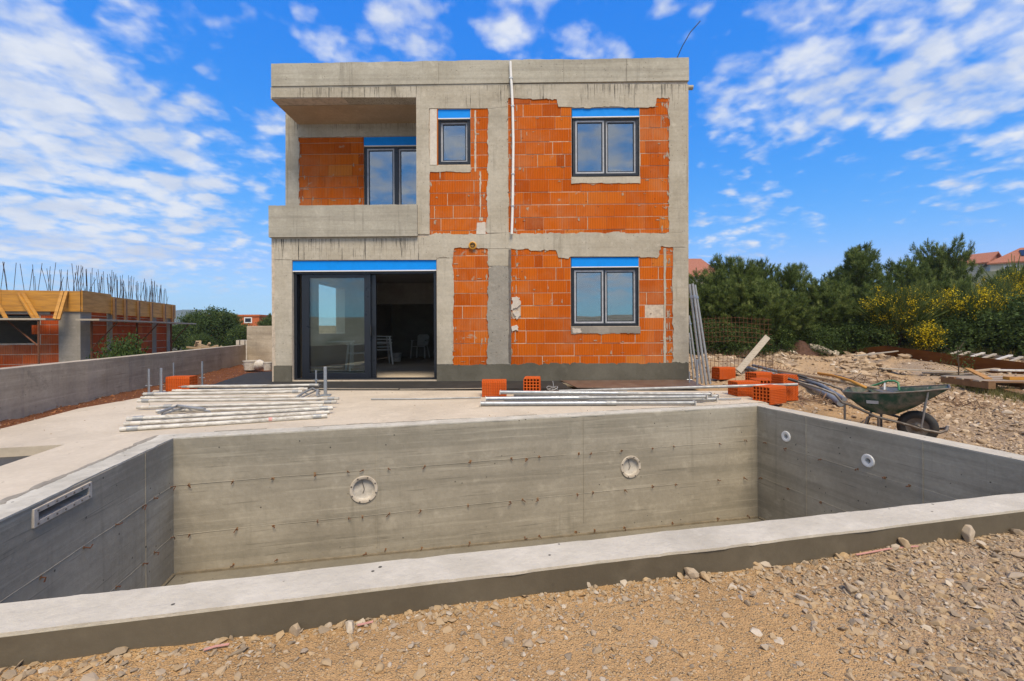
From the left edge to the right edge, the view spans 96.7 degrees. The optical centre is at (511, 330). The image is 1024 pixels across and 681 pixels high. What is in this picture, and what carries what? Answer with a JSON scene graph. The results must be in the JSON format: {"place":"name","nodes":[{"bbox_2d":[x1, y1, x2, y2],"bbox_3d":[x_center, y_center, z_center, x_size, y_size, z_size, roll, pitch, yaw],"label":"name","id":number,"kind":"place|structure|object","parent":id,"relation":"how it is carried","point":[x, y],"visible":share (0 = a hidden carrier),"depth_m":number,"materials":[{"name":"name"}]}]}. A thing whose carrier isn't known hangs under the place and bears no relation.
{"place":"outdoors","nodes":[
{"label":"outdoors","id":0,"kind":"place"},
{"bbox_2d":[345,343,363,370],"bbox_3d":[-3.879,0.566,11.576,0.620,0.874,0.579,0,0,-30],"label":"plastic chair","id":1,"kind":"object","parent":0,"point":[350,353],"visible":0.46,"depth_m":11.37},
{"bbox_2d":[0,390,768,499],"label":"terrace","id":2,"kind":"structure","parent":0,"point":[74,440],"depth_m":5.21,"materials":[{"name":"concrete"}]},
{"bbox_2d":[0,456,28,465],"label":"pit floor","id":3,"kind":"structure","parent":2,"relation":"on","point":[5,460],"depth_m":3.91,"materials":[{"name":"concrete"}]},
{"bbox_2d":[165,375,197,390],"bbox_3d":[-5.721,0.905,7.885,0.375,0.244,0.263,0,0,-8],"label":"hollow block","id":4,"kind":"object","parent":2,"relation":"on","point":[173,383],"depth_m":7.76,"materials":[{"name":"brick"}]},
{"bbox_2d":[140,395,296,398],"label":"scaffold tube","id":5,"kind":"object","parent":2,"relation":"on","point":[213,397],"visible":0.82,"depth_m":6.78,"materials":[{"name":"grey metal"}]},
{"bbox_2d":[119,414,326,431],"bbox_3d":[-3.059,0.993,4.949,1.943,0.057,0.057,0,0,-21],"label":"scaffold tube","id":6,"kind":"object","parent":2,"relation":"on","point":[210,423],"visible":1,"depth_m":4.89,"materials":[{"name":"metal"}]},
{"bbox_2d":[143,390,302,395],"bbox_3d":[-4.396,0.947,6.956,2.299,0.057,0.057,0,0,-6],"label":"scaffold tube","id":7,"kind":"object","parent":2,"relation":"on","point":[219,393],"visible":0.95,"depth_m":6.93,"materials":[{"name":"metal"}]},
{"bbox_2d":[123,410,329,425],"bbox_3d":[-3.188,0.993,5.207,2.047,0.050,0.050,0,0,-19],"label":"scaffold tube","id":8,"kind":"object","parent":2,"relation":"on","point":[133,423],"visible":0.94,"depth_m":5.16,"materials":[{"name":"grey metal"}]},
{"bbox_2d":[126,406,332,420],"bbox_3d":[-3.188,0.951,5.263,2.084,0.057,0.057,0,0,-18],"label":"scaffold tube","id":9,"kind":"object","parent":8,"relation":"on","point":[199,415],"visible":0.99,"depth_m":5.21,"materials":[{"name":"metal"}]},
{"bbox_2d":[137,397,338,402],"bbox_3d":[-3.738,0.944,6.242,2.676,0.050,0.050,0,0,-3],"label":"scaffold tube","id":10,"kind":"object","parent":2,"relation":"on","point":[235,399],"visible":0.97,"depth_m":6.23,"materials":[{"name":"metal"}]},
{"bbox_2d":[155,404,322,412],"bbox_3d":[-3.425,0.985,5.778,1.932,0.050,0.050,0,0,-11],"label":"scaffold tube","id":11,"kind":"object","parent":2,"relation":"on","point":[254,408],"visible":0.67,"depth_m":5.78,"materials":[{"name":"grey metal"}]},
{"bbox_2d":[157,404,210,414],"bbox_3d":[-3.931,0.937,5.347,0.581,0.072,0.455,0,0,29],"label":"scaffold bracket","id":12,"kind":"object","parent":11,"relation":"on","point":[203,409],"visible":0.98,"depth_m":5.38,"materials":[{"name":"metal"}]},
{"bbox_2d":[158,400,336,408],"bbox_3d":[-3.362,0.942,5.840,2.119,0.050,0.050,0,0,-9],"label":"scaffold tube","id":13,"kind":"object","parent":11,"relation":"on","point":[259,404],"visible":0.91,"depth_m":5.83,"materials":[{"name":"metal"}]},
{"bbox_2d":[172,387,307,391],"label":"scaffold tube","id":14,"kind":"object","parent":2,"relation":"on","point":[219,390],"visible":0.91,"depth_m":7.62,"materials":[{"name":"grey metal"}]},
{"bbox_2d":[178,383,318,387],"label":"scaffold tube","id":15,"kind":"object","parent":2,"relation":"on","point":[258,385],"visible":1,"depth_m":7.83,"materials":[{"name":"metal"}]},
{"bbox_2d":[371,397,480,399],"bbox_3d":[-1.258,0.993,6.678,1.604,0.023,0.066,0,0,-4],"label":"steel rod","id":16,"kind":"object","parent":2,"relation":"on","point":[421,398],"visible":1,"depth_m":6.65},
{"bbox_2d":[482,379,506,396],"bbox_3d":[-0.274,0.879,7.051,0.375,0.244,0.263,0,0,-2],"label":"hollow block","id":17,"kind":"object","parent":2,"relation":"on","point":[492,387],"depth_m":6.92,"materials":[{"name":"brick"}]},
{"bbox_2d":[523,376,540,390],"bbox_3d":[0.330,0.876,7.412,0.263,0.244,0.375,0,0,6],"label":"hollow block","id":18,"kind":"object","parent":2,"relation":"on","point":[531,383],"depth_m":7.26,"materials":[{"name":"brick"}]},
{"bbox_2d":[480,400,695,406],"bbox_3d":[1.003,0.963,6.054,2.852,0.068,0.110,0,0,0],"label":"steel prop","id":19,"kind":"object","parent":2,"relation":"on","point":[536,403],"visible":1,"depth_m":6.03,"materials":[{"name":"grey metal"}]},
{"bbox_2d":[485,394,707,400],"bbox_3d":[1.149,0.909,6.188,3.018,0.068,0.110,0,0,-2],"label":"steel prop","id":20,"kind":"object","parent":19,"relation":"on","point":[529,398],"visible":1,"depth_m":6.16,"materials":[{"name":"grey metal"}]},
{"bbox_2d":[514,394,719,397],"bbox_3d":[1.514,0.960,6.757,2.984,0.068,0.110,0,0,5],"label":"steel prop","id":21,"kind":"object","parent":2,"relation":"on","point":[717,395],"visible":0.24,"depth_m":6.78,"materials":[{"name":"grey metal"}]},
{"bbox_2d":[500,390,711,396],"bbox_3d":[1.333,0.914,6.664,3.041,0.068,0.110,0,0,6],"label":"steel prop","id":22,"kind":"object","parent":21,"relation":"on","point":[622,393],"visible":0.98,"depth_m":6.65,"materials":[{"name":"grey metal"}]},
{"bbox_2d":[530,396,717,401],"bbox_3d":[1.362,0.958,6.321,2.956,0.068,0.110,0,0,0],"label":"steel prop","id":23,"kind":"object","parent":2,"relation":"on","point":[714,398],"visible":0.38,"depth_m":6.30,"materials":[{"name":"grey metal"}]},
{"bbox_2d":[559,383,797,390],"bbox_3d":[2.451,0.873,6.953,3.466,0.213,0.044,0,0,11],"label":"long tube","id":24,"kind":"object","parent":2,"relation":"on","point":[689,387],"visible":0.86,"depth_m":6.92,"materials":[{"name":"metal"}]},
{"bbox_2d":[728,380,760,397],"bbox_3d":[3.565,0.891,6.988,0.375,0.244,0.263,0,0,-6],"label":"hollow block","id":25,"kind":"object","parent":2,"relation":"on","point":[743,391],"depth_m":6.87,"materials":[{"name":"brick"}]},
{"bbox_2d":[752,384,786,404],"bbox_3d":[3.659,0.900,6.466,0.375,0.244,0.263,0,0,-28],"label":"hollow block","id":26,"kind":"object","parent":2,"relation":"on","point":[770,394],"depth_m":6.37,"materials":[{"name":"brick"}]},
{"bbox_2d":[0,271,1023,680],"bbox_3d":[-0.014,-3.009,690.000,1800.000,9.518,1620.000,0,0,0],"label":"ground","id":27,"kind":"structure","parent":0,"point":[804,637],"depth_m":1.65,"materials":[{"name":"soil"}]},
{"bbox_2d":[0,262,195,367],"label":"building under construction","id":28,"kind":"structure","parent":27,"relation":"on","point":[38,326],"depth_m":12.15,"materials":[{"name":"brick"}]},
{"bbox_2d":[86,328,149,358],"bbox_3d":[-7.639,0.987,9.023,1.347,2.116,1.411,0,0,0],"label":"shrub","id":29,"kind":"object","parent":27,"relation":"on","point":[122,349],"visible":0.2,"depth_m":8.87,"materials":[{"name":"green plant"}]},
{"bbox_2d":[0,345,245,420],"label":"boundary wall","id":30,"kind":"structure","parent":27,"relation":"on","point":[27,390],"depth_m":6.88,"materials":[{"name":"concrete"}]},
{"bbox_2d":[0,364,265,425],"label":"soil crumbs","id":31,"kind":"object","parent":27,"relation":"on","point":[104,401],"visible":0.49,"depth_m":6.58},
{"bbox_2d":[172,324,192,350],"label":"broadleaf tree","id":32,"kind":"object","parent":27,"relation":"on","point":[176,330],"visible":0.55,"depth_m":32.49,"materials":[{"name":"green plant"}]},
{"bbox_2d":[172,310,200,349],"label":"broadleaf tree","id":33,"kind":"object","parent":27,"relation":"on","point":[186,319],"visible":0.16,"depth_m":33.33,"materials":[{"name":"green plant"}]},
{"bbox_2d":[181,333,219,349],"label":"broadleaf tree","id":34,"kind":"object","parent":27,"relation":"on","point":[204,339],"visible":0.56,"depth_m":28.79,"materials":[{"name":"green plant"}]},
{"bbox_2d":[177,304,242,348],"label":"broadleaf tree","id":35,"kind":"object","parent":27,"relation":"on","point":[207,323],"visible":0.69,"depth_m":31.42,"materials":[{"name":"green plant"}]},
{"bbox_2d":[218,323,254,345],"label":"broadleaf tree","id":36,"kind":"object","parent":27,"relation":"on","point":[239,332],"visible":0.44,"depth_m":30.30,"materials":[{"name":"green plant"}]},
{"bbox_2d":[211,315,267,335],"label":"orange house","id":37,"kind":"structure","parent":27,"relation":"on","point":[252,320],"depth_m":60.00,"materials":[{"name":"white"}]},
{"bbox_2d":[247,326,361,363],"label":"end wall","id":38,"kind":"structure","parent":27,"relation":"on","point":[259,342],"depth_m":14.85,"materials":[{"name":"concrete"}]},
{"bbox_2d":[198,370,571,390],"bbox_3d":[-3.056,1.028,8.955,8.102,0.033,4.241,0,0,31],"label":"membrane sheet","id":39,"kind":"object","parent":27,"relation":"on","point":[255,378],"visible":0.45,"depth_m":8.58,"materials":[{"name":"plastic"}]},
{"bbox_2d":[268,21,699,386],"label":"house","id":40,"kind":"structure","parent":27,"relation":"on","point":[507,220],"depth_m":9.10,"materials":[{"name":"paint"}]},
{"bbox_2d":[294,271,436,379],"bbox_3d":[-2.981,-0.104,9.270,2.913,2.217,0.190,0,0,1],"label":"sliding door","id":41,"kind":"structure","parent":40,"relation":"in","point":[370,281],"depth_m":9.24,"materials":[{"name":"black metal"}]},
{"bbox_2d":[364,137,415,204],"bbox_3d":[-2.524,-3.289,10.367,1.643,2.197,0.180,0,0,1],"label":"window","id":42,"kind":"structure","parent":40,"relation":"in","point":[390,162],"depth_m":10.36,"materials":[{"name":"blue glass"}]},
{"bbox_2d":[410,334,429,358],"bbox_3d":[-3.337,0.563,16.621,0.579,0.874,0.620,0,0,10],"label":"plastic chair","id":43,"kind":"object","parent":40,"relation":"on","point":[422,340],"visible":1,"depth_m":16.82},
{"bbox_2d":[438,109,470,164],"bbox_3d":[-1.165,-3.900,9.214,0.652,1.090,0.180,0,0,1],"label":"window","id":44,"kind":"structure","parent":40,"relation":"in","point":[453,124],"depth_m":9.22,"materials":[{"name":"grey glass"}]},
{"bbox_2d":[571,108,638,176],"bbox_3d":[1.876,-3.778,9.165,1.340,1.351,0.180,0,0,1],"label":"window","id":45,"kind":"structure","parent":40,"relation":"in","point":[605,141],"depth_m":9.15,"materials":[{"name":"blue glass"}]},
{"bbox_2d":[571,257,638,325],"bbox_3d":[1.864,-0.782,9.165,1.343,1.365,0.180,0,0,1],"label":"window","id":46,"kind":"structure","parent":40,"relation":"in","point":[604,290],"depth_m":9.15,"materials":[{"name":"blue glass"}]},
{"bbox_2d":[0,402,1023,667],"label":"swimming pool","id":47,"kind":"structure","parent":27,"relation":"in","point":[174,540],"depth_m":4.38,"materials":[{"name":"concrete"}]},
{"bbox_2d":[561,380,706,388],"bbox_3d":[2.262,0.979,8.369,2.586,0.012,1.286,0,0,0],"label":"plywood sheet","id":48,"kind":"object","parent":27,"relation":"on","point":[617,383],"visible":0.76,"depth_m":8.40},
{"bbox_2d":[688,284,702,383],"bbox_3d":[3.514,0.054,8.696,0.261,1.903,0.061,0,0,18],"label":"leaning pole","id":49,"kind":"object","parent":27,"relation":"on","point":[695,331],"visible":0.88,"depth_m":8.68,"materials":[{"name":"metal"}]},
{"bbox_2d":[691,283,706,384],"bbox_3d":[3.492,0.059,8.481,0.272,1.894,0.061,0,0,18],"label":"leaning pole","id":50,"kind":"object","parent":27,"relation":"on","point":[699,333],"visible":1,"depth_m":8.47,"materials":[{"name":"metal"}]},
{"bbox_2d":[688,259,713,282],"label":"tiled house","id":51,"kind":"structure","parent":27,"relation":"on","point":[698,264],"depth_m":48.23,"materials":[{"name":"paint"}]},
{"bbox_2d":[694,285,710,383],"bbox_3d":[3.594,0.066,8.582,0.305,1.880,0.062,0,0,16],"label":"leaning pole","id":52,"kind":"object","parent":27,"relation":"on","point":[702,335],"visible":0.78,"depth_m":8.57,"materials":[{"name":"metal"}]},
{"bbox_2d":[688,265,734,346],"bbox_3d":[7.114,-0.755,16.818,2.325,3.361,3.399,0,0,29],"label":"pine tree","id":53,"kind":"object","parent":27,"relation":"on","point":[710,279],"visible":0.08,"depth_m":16.40,"materials":[{"name":"green plant"}]},
{"bbox_2d":[689,316,738,354],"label":"shrub","id":54,"kind":"object","parent":27,"relation":"on","point":[708,329],"visible":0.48,"depth_m":14.20,"materials":[{"name":"green plant"}]},
{"bbox_2d":[689,283,750,342],"bbox_3d":[6.849,-0.391,15.222,2.257,2.555,2.302,0,0,25],"label":"pine tree","id":55,"kind":"object","parent":27,"relation":"on","point":[716,306],"visible":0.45,"depth_m":14.98,"materials":[{"name":"green plant"}]},
{"bbox_2d":[712,367,735,379],"bbox_3d":[4.404,0.877,9.475,0.375,0.244,0.263,0,0,-12],"label":"hollow block","id":56,"kind":"object","parent":27,"relation":"on","point":[721,373],"depth_m":9.36,"materials":[{"name":"brick"}]},
{"bbox_2d":[700,340,765,356],"bbox_3d":[6.936,0.552,14.777,2.212,0.539,1.309,0,0,8],"label":"earth heap","id":57,"kind":"object","parent":27,"relation":"on","point":[745,351],"visible":0.09,"depth_m":14.29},
{"bbox_2d":[701,252,765,290],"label":"pine tree","id":58,"kind":"object","parent":27,"relation":"on","point":[736,268],"visible":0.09,"depth_m":17.04,"materials":[{"name":"green plant"}]},
{"bbox_2d":[701,315,771,344],"bbox_3d":[6.187,-0.027,12.623,1.788,0.828,0.112,0,0,27],"label":"panel","id":59,"kind":"object","parent":27,"relation":"on","point":[739,322],"visible":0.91,"depth_m":12.61,"materials":[{"name":"metal"}]},
{"bbox_2d":[706,350,773,372],"bbox_3d":[5.116,0.729,10.275,1.351,0.589,0.550,0,0,26],"label":"panel","id":60,"kind":"object","parent":27,"relation":"on","point":[738,355],"visible":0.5,"depth_m":10.22,"materials":[{"name":"metal"}]},
{"bbox_2d":[711,320,784,357],"bbox_3d":[7.369,0.281,14.455,2.477,1.491,2.322,0,0,1],"label":"shrub","id":61,"kind":"object","parent":27,"relation":"on","point":[741,334],"visible":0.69,"depth_m":13.93,"materials":[{"name":"green plant"}]},
{"bbox_2d":[736,335,769,373],"bbox_3d":[5.278,0.497,9.950,1.288,0.815,0.109,0,0,-35],"label":"plank","id":62,"kind":"object","parent":27,"relation":"on","point":[751,355],"visible":0.88,"depth_m":9.91,"materials":[{"name":"grey wood"}]},
{"bbox_2d":[722,275,794,346],"bbox_3d":[7.964,-0.509,15.203,2.246,2.803,3.282,0,0,-2],"label":"pine tree","id":63,"kind":"object","parent":27,"relation":"on","point":[762,301],"visible":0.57,"depth_m":14.44,"materials":[{"name":"green plant"}]},
{"bbox_2d":[745,371,772,379],"bbox_3d":[4.510,0.876,8.316,0.375,0.244,0.263,0,0,-18],"label":"hollow block","id":64,"kind":"object","parent":27,"relation":"on","point":[760,374],"depth_m":8.23,"materials":[{"name":"brick"}]},
{"bbox_2d":[745,255,780,289],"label":"pine tree","id":65,"kind":"object","parent":27,"relation":"on","point":[760,264],"visible":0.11,"depth_m":17.82,"materials":[{"name":"green plant"}]},
{"bbox_2d":[766,323,801,352],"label":"shrub","id":66,"kind":"object","parent":27,"relation":"on","point":[784,333],"visible":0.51,"depth_m":14.82,"materials":[{"name":"green plant"}]},
{"bbox_2d":[772,374,797,400],"bbox_3d":[4.096,0.843,6.829,0.263,0.375,0.244,0,0,-10],"label":"hollow block","id":67,"kind":"object","parent":27,"relation":"on","point":[792,393],"depth_m":6.72,"materials":[{"name":"brick"}]},
{"bbox_2d":[745,366,843,406],"bbox_3d":[5.099,0.925,8.422,0.336,0.212,4.600,0,0,12],"label":"conduit","id":68,"kind":"object","parent":27,"relation":"on","point":[833,398],"visible":0.46,"depth_m":7.13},
{"bbox_2d":[751,364,846,400],"bbox_3d":[5.206,0.870,8.377,0.322,0.181,4.537,0,0,14],"label":"conduit","id":69,"kind":"object","parent":68,"relation":"on","point":[842,397],"visible":0.58,"depth_m":7.89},
{"bbox_2d":[767,262,823,297],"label":"pine tree","id":70,"kind":"object","parent":27,"relation":"on","point":[793,272],"visible":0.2,"depth_m":18.16,"materials":[{"name":"green plant"}]},
{"bbox_2d":[771,288,822,345],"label":"pine tree","id":71,"kind":"object","parent":27,"relation":"on","point":[796,320],"visible":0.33,"depth_m":15.16,"materials":[{"name":"green plant"}]},
{"bbox_2d":[786,340,824,356],"bbox_3d":[9.546,0.580,15.099,1.410,0.547,0.994,0,0,-24],"label":"earth heap","id":72,"kind":"object","parent":27,"relation":"on","point":[803,348],"visible":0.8,"depth_m":14.77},
{"bbox_2d":[795,321,850,355],"bbox_3d":[10.165,0.327,15.483,1.870,1.338,1.927,0,0,-22],"label":"shrub","id":73,"kind":"object","parent":27,"relation":"on","point":[820,338],"visible":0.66,"depth_m":15.03,"materials":[{"name":"green plant"}]},
{"bbox_2d":[793,274,861,343],"bbox_3d":[11.315,-0.604,16.635,2.145,2.945,3.135,0,0,7],"label":"pine tree","id":74,"kind":"object","parent":27,"relation":"on","point":[830,302],"visible":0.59,"depth_m":15.96,"materials":[{"name":"green plant"}]},
{"bbox_2d":[820,266,860,288],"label":"pine tree","id":75,"kind":"object","parent":27,"relation":"on","point":[835,274],"visible":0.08,"depth_m":19.35,"materials":[{"name":"green plant"}]},
{"bbox_2d":[689,349,1023,454],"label":"rubble","id":76,"kind":"object","parent":27,"relation":"on","point":[861,361],"visible":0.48,"depth_m":6.39,"materials":[{"name":"stone"}]},
{"bbox_2d":[832,279,886,348],"bbox_3d":[12.407,-0.494,16.462,2.656,2.772,1.817,0,0,-22],"label":"pine tree","id":77,"kind":"object","parent":27,"relation":"on","point":[860,293],"visible":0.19,"depth_m":16.04,"materials":[{"name":"green plant"}]},
{"bbox_2d":[820,240,902,297],"bbox_3d":[14.440,-1.474,19.047,3.043,4.561,3.548,0,0,-3],"label":"pine tree","id":78,"kind":"object","parent":27,"relation":"on","point":[858,260],"visible":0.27,"depth_m":18.38,"materials":[{"name":"green plant"}]},
{"bbox_2d":[823,317,909,353],"bbox_3d":[11.615,0.209,15.380,2.642,1.591,2.477,0,0,17],"label":"shrub","id":79,"kind":"object","parent":27,"relation":"on","point":[866,334],"visible":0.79,"depth_m":14.98,"materials":[{"name":"green plant"}]},
{"bbox_2d":[787,374,950,437],"bbox_3d":[4.097,0.894,5.291,1.447,0.669,0.657,0,0,41],"label":"wheelbarrow","id":80,"kind":"object","parent":27,"relation":"on","point":[905,398],"visible":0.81,"depth_m":4.98,"materials":[{"name":"green paint"}]},
{"bbox_2d":[777,369,893,391],"bbox_3d":[4.056,0.638,5.845,0.228,0.160,1.724,0,0,-15],"label":"shovel","id":81,"kind":"object","parent":80,"relation":"in","point":[875,388],"visible":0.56,"depth_m":5.83,"materials":[{"name":"brown wood"}]},
{"bbox_2d":[817,372,871,391],"bbox_3d":[4.173,0.660,5.811,0.224,0.185,0.979,0,0,0],"label":"pickaxe","id":82,"kind":"object","parent":80,"relation":"in","point":[846,379],"visible":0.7,"depth_m":5.56,"materials":[{"name":"wood"}]},
{"bbox_2d":[871,380,899,390],"bbox_3d":[4.261,0.620,5.217,0.044,0.132,0.316,0,0,-29],"label":"bow saw","id":83,"kind":"object","parent":80,"relation":"in","point":[893,389],"visible":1,"depth_m":5.17,"materials":[{"name":"green paint"}]},
{"bbox_2d":[771,366,1017,421],"bbox_3d":[5.956,0.939,7.915,3.222,0.390,5.406,0,0,23],"label":"rubble","id":84,"kind":"object","parent":27,"relation":"on","point":[823,400],"visible":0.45,"depth_m":6.62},
{"bbox_2d":[848,280,948,346],"bbox_3d":[12.535,-0.430,14.892,2.689,2.683,2.326,0,0,0],"label":"broom bush","id":85,"kind":"object","parent":27,"relation":"on","point":[904,311],"visible":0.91,"depth_m":14.44,"materials":[{"name":"green plant"}]},
{"bbox_2d":[877,256,973,296],"bbox_3d":[17.227,-1.297,19.750,3.082,3.964,3.143,0,0,-7],"label":"pine tree","id":86,"kind":"object","parent":27,"relation":"on","point":[900,272],"visible":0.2,"depth_m":19.49,"materials":[{"name":"green plant"}]},
{"bbox_2d":[902,320,951,350],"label":"broom bush","id":87,"kind":"object","parent":27,"relation":"on","point":[926,338],"visible":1,"depth_m":13.80,"materials":[{"name":"yellow plant"}]},
{"bbox_2d":[895,278,968,328],"bbox_3d":[13.845,-0.528,15.100,2.056,2.695,2.075,0,0,0],"label":"broom bush","id":88,"kind":"object","parent":27,"relation":"on","point":[929,292],"visible":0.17,"depth_m":14.69,"materials":[{"name":"green plant"}]},
{"bbox_2d":[842,346,1023,373],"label":"formwork board","id":89,"kind":"object","parent":27,"relation":"on","point":[979,363],"visible":0.59,"depth_m":11.70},
{"bbox_2d":[904,232,984,283],"bbox_3d":[19.865,-1.915,21.211,4.108,5.214,2.810,0,0,-36],"label":"pine tree","id":90,"kind":"object","parent":27,"relation":"on","point":[947,264],"visible":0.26,"depth_m":20.68,"materials":[{"name":"green plant"}]},
{"bbox_2d":[907,313,989,355],"bbox_3d":[14.095,0.195,14.705,2.176,1.558,2.242,0,0,45],"label":"shrub","id":91,"kind":"object","parent":27,"relation":"on","point":[937,348],"visible":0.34,"depth_m":14.15,"materials":[{"name":"green plant"}]},
{"bbox_2d":[925,278,972,296],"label":"pine tree","id":92,"kind":"object","parent":27,"relation":"on","point":[946,288],"visible":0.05,"depth_m":18.57,"materials":[{"name":"green plant"}]},
{"bbox_2d":[922,372,975,375],"bbox_3d":[9.225,0.903,9.585,0.878,0.032,0.140,0,0,35],"label":"plank","id":93,"kind":"object","parent":27,"relation":"on","point":[948,373],"visible":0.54,"depth_m":9.55,"materials":[{"name":"grey wood"}]},
{"bbox_2d":[879,368,957,372],"bbox_3d":[8.704,0.842,9.725,1.387,0.077,0.160,0,0,16],"label":"plank","id":94,"kind":"object","parent":93,"relation":"on","point":[918,370],"visible":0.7,"depth_m":9.69,"materials":[{"name":"grey wood"}]},
{"bbox_2d":[939,339,979,375],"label":"sapling","id":95,"kind":"object","parent":27,"relation":"on","point":[962,345],"visible":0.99,"depth_m":8.42,"materials":[{"name":"green plant"}]},
{"bbox_2d":[961,525,974,542],"bbox_3d":[2.413,1.073,2.411,0.063,0.084,0.088,0,0,0],"label":"stone","id":96,"kind":"object","parent":27,"relation":"on","point":[968,533],"visible":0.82,"depth_m":2.39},
{"bbox_2d":[923,275,1019,336],"bbox_3d":[14.856,-0.478,14.978,2.814,2.738,2.898,0,0,0],"label":"broom bush","id":97,"kind":"object","parent":27,"relation":"on","point":[972,300],"visible":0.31,"depth_m":14.42,"materials":[{"name":"green plant"}]},
{"bbox_2d":[936,296,1022,356],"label":"shrub","id":98,"kind":"object","parent":27,"relation":"on","point":[998,318],"visible":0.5,"depth_m":13.66,"materials":[{"name":"green plant"}]},
{"bbox_2d":[941,375,1023,388],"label":"plank","id":99,"kind":"object","parent":27,"relation":"on","point":[980,382],"visible":0.96,"depth_m":7.21,"materials":[{"name":"brown wood"}]},
{"bbox_2d":[966,251,1000,274],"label":"tiled house","id":100,"kind":"structure","parent":27,"relation":"on","point":[982,259],"depth_m":63.60,"materials":[{"name":"tile"}]},
{"bbox_2d":[943,350,1023,360],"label":"timber rack","id":101,"kind":"object","parent":27,"relation":"on","point":[999,357],"visible":0.38,"depth_m":11.92,"materials":[{"name":"grey wood"}]},
{"bbox_2d":[963,252,1023,293],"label":"broom bush","id":102,"kind":"object","parent":27,"relation":"on","point":[1018,275],"visible":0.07,"depth_m":15.93,"materials":[{"name":"green plant"}]},
{"bbox_2d":[964,275,1023,302],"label":"broom bush","id":103,"kind":"object","parent":27,"relation":"on","point":[1004,288],"visible":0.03,"depth_m":14.91,"materials":[{"name":"green plant"}]},
{"bbox_2d":[968,299,1023,356],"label":"shrub","id":104,"kind":"object","parent":27,"relation":"on","point":[997,331],"visible":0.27,"depth_m":13.62,"materials":[{"name":"green plant"}]},
{"bbox_2d":[982,289,1023,356],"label":"shrub","id":105,"kind":"object","parent":27,"relation":"on","point":[1015,315],"visible":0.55,"depth_m":13.33,"materials":[{"name":"green plant"}]},
{"bbox_2d":[982,248,1023,270],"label":"tiled house","id":106,"kind":"structure","parent":27,"relation":"on","point":[995,264],"depth_m":59.06,"materials":[{"name":"tile"}]},
{"bbox_2d":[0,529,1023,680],"bbox_3d":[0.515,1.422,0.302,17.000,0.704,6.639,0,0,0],"label":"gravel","id":107,"kind":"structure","parent":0,"point":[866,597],"depth_m":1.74,"materials":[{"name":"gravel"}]},
{"bbox_2d":[684,567,698,579],"bbox_3d":[0.805,1.088,2.037,0.057,0.047,0.039,0,0,0],"label":"stone","id":108,"kind":"object","parent":107,"relation":"on","point":[692,573],"visible":1,"depth_m":2.03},
{"bbox_2d":[0,0,1023,325],"label":"sky","id":109,"kind":"structure","parent":0,"point":[140,139],"materials":[{"name":"blue"}]},
{"bbox_2d":[764,342,1023,402],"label":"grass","id":110,"kind":"structure","parent":0,"point":[1004,395],"depth_m":7.27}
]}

